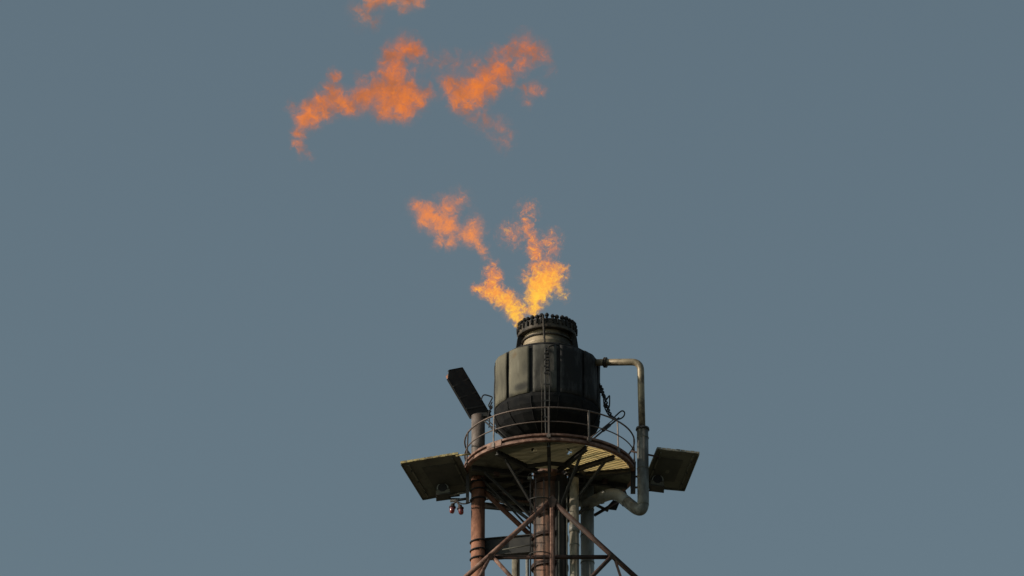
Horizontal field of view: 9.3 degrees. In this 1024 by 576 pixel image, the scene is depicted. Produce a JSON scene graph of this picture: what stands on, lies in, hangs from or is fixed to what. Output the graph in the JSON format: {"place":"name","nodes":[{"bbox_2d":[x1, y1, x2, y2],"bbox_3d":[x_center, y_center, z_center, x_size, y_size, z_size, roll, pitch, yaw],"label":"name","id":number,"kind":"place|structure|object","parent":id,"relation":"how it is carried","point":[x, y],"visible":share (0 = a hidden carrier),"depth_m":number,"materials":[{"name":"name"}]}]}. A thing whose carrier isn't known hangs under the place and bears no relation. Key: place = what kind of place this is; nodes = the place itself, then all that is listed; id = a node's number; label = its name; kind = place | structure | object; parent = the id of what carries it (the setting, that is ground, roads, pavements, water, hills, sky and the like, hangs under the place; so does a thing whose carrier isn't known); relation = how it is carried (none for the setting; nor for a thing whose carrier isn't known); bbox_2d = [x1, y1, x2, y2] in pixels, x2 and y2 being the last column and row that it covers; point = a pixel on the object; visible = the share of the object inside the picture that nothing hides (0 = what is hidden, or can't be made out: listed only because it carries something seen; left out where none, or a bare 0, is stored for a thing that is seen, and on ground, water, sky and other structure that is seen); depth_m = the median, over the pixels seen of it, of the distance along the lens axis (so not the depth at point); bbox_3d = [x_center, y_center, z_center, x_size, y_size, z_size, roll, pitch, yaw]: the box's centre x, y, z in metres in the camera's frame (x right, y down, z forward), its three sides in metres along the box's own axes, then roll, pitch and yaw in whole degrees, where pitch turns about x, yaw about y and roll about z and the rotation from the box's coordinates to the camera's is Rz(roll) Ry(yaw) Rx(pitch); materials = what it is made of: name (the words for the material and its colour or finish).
{"place":"outdoors","nodes":[
{"label":"outdoors","id":0,"kind":"place"},
{"bbox_2d":[0,0,1023,575],"label":"sky","id":1,"kind":"structure","parent":0,"point":[250,250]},
{"label":"ground","id":2,"kind":"structure","parent":0,"visible":0},
{"bbox_2d":[469,413,486,575],"bbox_3d":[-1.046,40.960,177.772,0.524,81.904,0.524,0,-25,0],"label":"support post","id":3,"kind":"object","parent":2,"relation":"on","point":[477,551],"visible":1,"depth_m":193.85,"materials":[{"name":"brown metal"}]},
{"bbox_2d":[446,367,490,420],"bbox_3d":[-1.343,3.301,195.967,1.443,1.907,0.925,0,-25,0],"label":"heat hood","id":4,"kind":"object","parent":3,"relation":"attached to","point":[465,391],"visible":0.95,"depth_m":195.81,"materials":[{"name":"metal"}]},
{"bbox_2d":[481,394,492,427],"bbox_3d":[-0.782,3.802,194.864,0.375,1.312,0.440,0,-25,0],"label":"slack cable","id":5,"kind":"object","parent":4,"relation":"attached to","point":[490,408],"visible":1,"depth_m":195.16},
{"bbox_2d":[485,534,533,559],"bbox_3d":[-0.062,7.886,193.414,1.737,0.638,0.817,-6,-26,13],"label":"landing beam","id":6,"kind":"structure","parent":3,"relation":"attached to","point":[518,545],"depth_m":193.43,"materials":[{"name":"metal"}]},
{"bbox_2d":[464,407,635,523],"bbox_3d":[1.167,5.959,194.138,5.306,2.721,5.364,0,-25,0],"label":"service platform","id":7,"kind":"structure","parent":3,"relation":"attached to","point":[504,467],"depth_m":193.23,"materials":[{"name":"metal"}]},
{"bbox_2d":[400,452,470,499],"bbox_3d":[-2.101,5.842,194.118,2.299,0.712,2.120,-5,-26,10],"label":"heat shield","id":8,"kind":"object","parent":7,"relation":"attached to","point":[426,476],"visible":1,"depth_m":193.89,"materials":[{"name":"metal"}]},
{"bbox_2d":[436,483,472,504],"bbox_3d":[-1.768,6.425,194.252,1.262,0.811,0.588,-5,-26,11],"label":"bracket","id":9,"kind":"object","parent":8,"relation":"hanging from","point":[443,492],"visible":1,"depth_m":194.19,"materials":[{"name":"metal"}]},
{"bbox_2d":[449,501,455,513],"bbox_3d":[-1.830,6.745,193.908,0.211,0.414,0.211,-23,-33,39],"label":"warning lamp","id":10,"kind":"object","parent":9,"relation":"hanging from","point":[452,506],"visible":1,"depth_m":193.83,"materials":[{"name":"red glass"}]},
{"bbox_2d":[456,502,463,514],"bbox_3d":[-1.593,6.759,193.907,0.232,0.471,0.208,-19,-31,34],"label":"warning lamp","id":11,"kind":"object","parent":9,"relation":"hanging from","point":[460,508],"visible":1,"depth_m":193.81,"materials":[{"name":"red glass"}]},
{"bbox_2d":[484,419,507,438],"bbox_3d":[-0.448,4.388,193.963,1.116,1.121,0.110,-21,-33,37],"label":"guy rod","id":12,"kind":"object","parent":7,"relation":"attached to","point":[491,427],"visible":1,"depth_m":193.98,"materials":[{"name":"black metal"}]},
{"bbox_2d":[630,447,699,490],"bbox_3d":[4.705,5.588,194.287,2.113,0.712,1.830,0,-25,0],"label":"heat shield","id":13,"kind":"object","parent":7,"relation":"attached to","point":[674,468],"visible":0.92,"depth_m":194.13,"materials":[{"name":"metal"}]},
{"bbox_2d":[649,475,663,492],"bbox_3d":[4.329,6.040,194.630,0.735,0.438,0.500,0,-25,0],"label":"floodlight","id":14,"kind":"object","parent":13,"relation":"hanging from","point":[656,484],"visible":1,"depth_m":194.45,"materials":[{"name":"metal"}]},
{"bbox_2d":[512,559,519,575],"bbox_3d":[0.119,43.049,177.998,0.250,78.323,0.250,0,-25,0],"label":"vertical pipe","id":15,"kind":"object","parent":2,"relation":"on","point":[515,567],"visible":0.52,"depth_m":194.24,"materials":[{"name":"grey metal"}]},
{"bbox_2d":[526,559,528,575],"bbox_3d":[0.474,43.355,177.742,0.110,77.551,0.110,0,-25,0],"label":"conduit","id":16,"kind":"object","parent":2,"relation":"on","point":[527,567],"depth_m":194.19,"materials":[{"name":"grey metal"}]},
{"bbox_2d":[531,448,568,575],"bbox_3d":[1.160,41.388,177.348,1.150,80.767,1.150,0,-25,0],"label":"riser pipe","id":17,"kind":"object","parent":2,"relation":"on","point":[539,528],"visible":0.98,"depth_m":193.19,"materials":[{"name":"brown metal"}]},
{"bbox_2d":[494,313,600,450],"bbox_3d":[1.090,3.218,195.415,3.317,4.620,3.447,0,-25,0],"label":"flare tip","id":18,"kind":"object","parent":17,"relation":"on","point":[546,362],"visible":0.96,"depth_m":194.24,"materials":[{"name":"metal"}]},
{"bbox_2d":[599,383,624,419],"bbox_3d":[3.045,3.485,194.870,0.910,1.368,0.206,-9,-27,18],"label":"slack chain","id":19,"kind":"object","parent":18,"relation":"hanging from","point":[605,405],"visible":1,"depth_m":194.83,"materials":[{"name":"black metal"}]},
{"bbox_2d":[591,417,618,437],"bbox_3d":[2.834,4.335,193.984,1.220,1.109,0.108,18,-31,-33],"label":"guy rod","id":20,"kind":"object","parent":19,"relation":"attached to","point":[607,426],"visible":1,"depth_m":194.02,"materials":[{"name":"paint"}]},
{"bbox_2d":[464,477,637,575],"bbox_3d":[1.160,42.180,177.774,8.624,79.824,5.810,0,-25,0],"label":"derrick","id":21,"kind":"object","parent":2,"relation":"on","point":[552,503],"visible":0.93,"depth_m":191.99,"materials":[{"name":"metal"}]},
{"bbox_2d":[528,471,550,575],"bbox_3d":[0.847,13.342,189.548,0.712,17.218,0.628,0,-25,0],"label":"access ladder","id":22,"kind":"object","parent":21,"relation":"attached to","point":[543,515],"visible":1,"depth_m":192.39,"materials":[{"name":"metal"}]},
{"bbox_2d":[558,481,559,575],"bbox_3d":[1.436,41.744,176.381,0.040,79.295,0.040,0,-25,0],"label":"conduit","id":23,"kind":"object","parent":2,"relation":"on","point":[558,531],"visible":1,"depth_m":192.65,"materials":[{"name":"metal"}]},
{"bbox_2d":[555,474,566,575],"bbox_3d":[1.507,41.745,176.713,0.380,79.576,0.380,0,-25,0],"label":"vertical pipe","id":24,"kind":"object","parent":2,"relation":"on","point":[561,479],"visible":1,"depth_m":192.88,"materials":[{"name":"metal"}]},
{"bbox_2d":[566,486,567,575],"bbox_3d":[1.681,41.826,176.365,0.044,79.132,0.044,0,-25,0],"label":"conduit","id":25,"kind":"object","parent":2,"relation":"on","point":[567,535],"visible":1,"depth_m":192.60,"materials":[{"name":"grey metal"}]},
{"bbox_2d":[569,477,579,575],"bbox_3d":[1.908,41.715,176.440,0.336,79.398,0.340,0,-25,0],"label":"vertical pipe","id":26,"kind":"object","parent":2,"relation":"on","point":[574,532],"visible":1,"depth_m":192.62,"materials":[{"name":"grey metal"}]},
{"bbox_2d":[580,485,594,575],"bbox_3d":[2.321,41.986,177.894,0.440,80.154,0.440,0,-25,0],"label":"vertical pipe","id":27,"kind":"object","parent":2,"relation":"on","point":[587,543],"visible":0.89,"depth_m":194.05,"materials":[{"name":"grey metal"}]},
{"bbox_2d":[583,357,648,515],"bbox_3d":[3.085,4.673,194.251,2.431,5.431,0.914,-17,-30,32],"label":"steam pipe","id":28,"kind":"object","parent":27,"relation":"attached to","point":[640,506],"visible":1,"depth_m":193.66,"materials":[{"name":"metal"}]}
]}

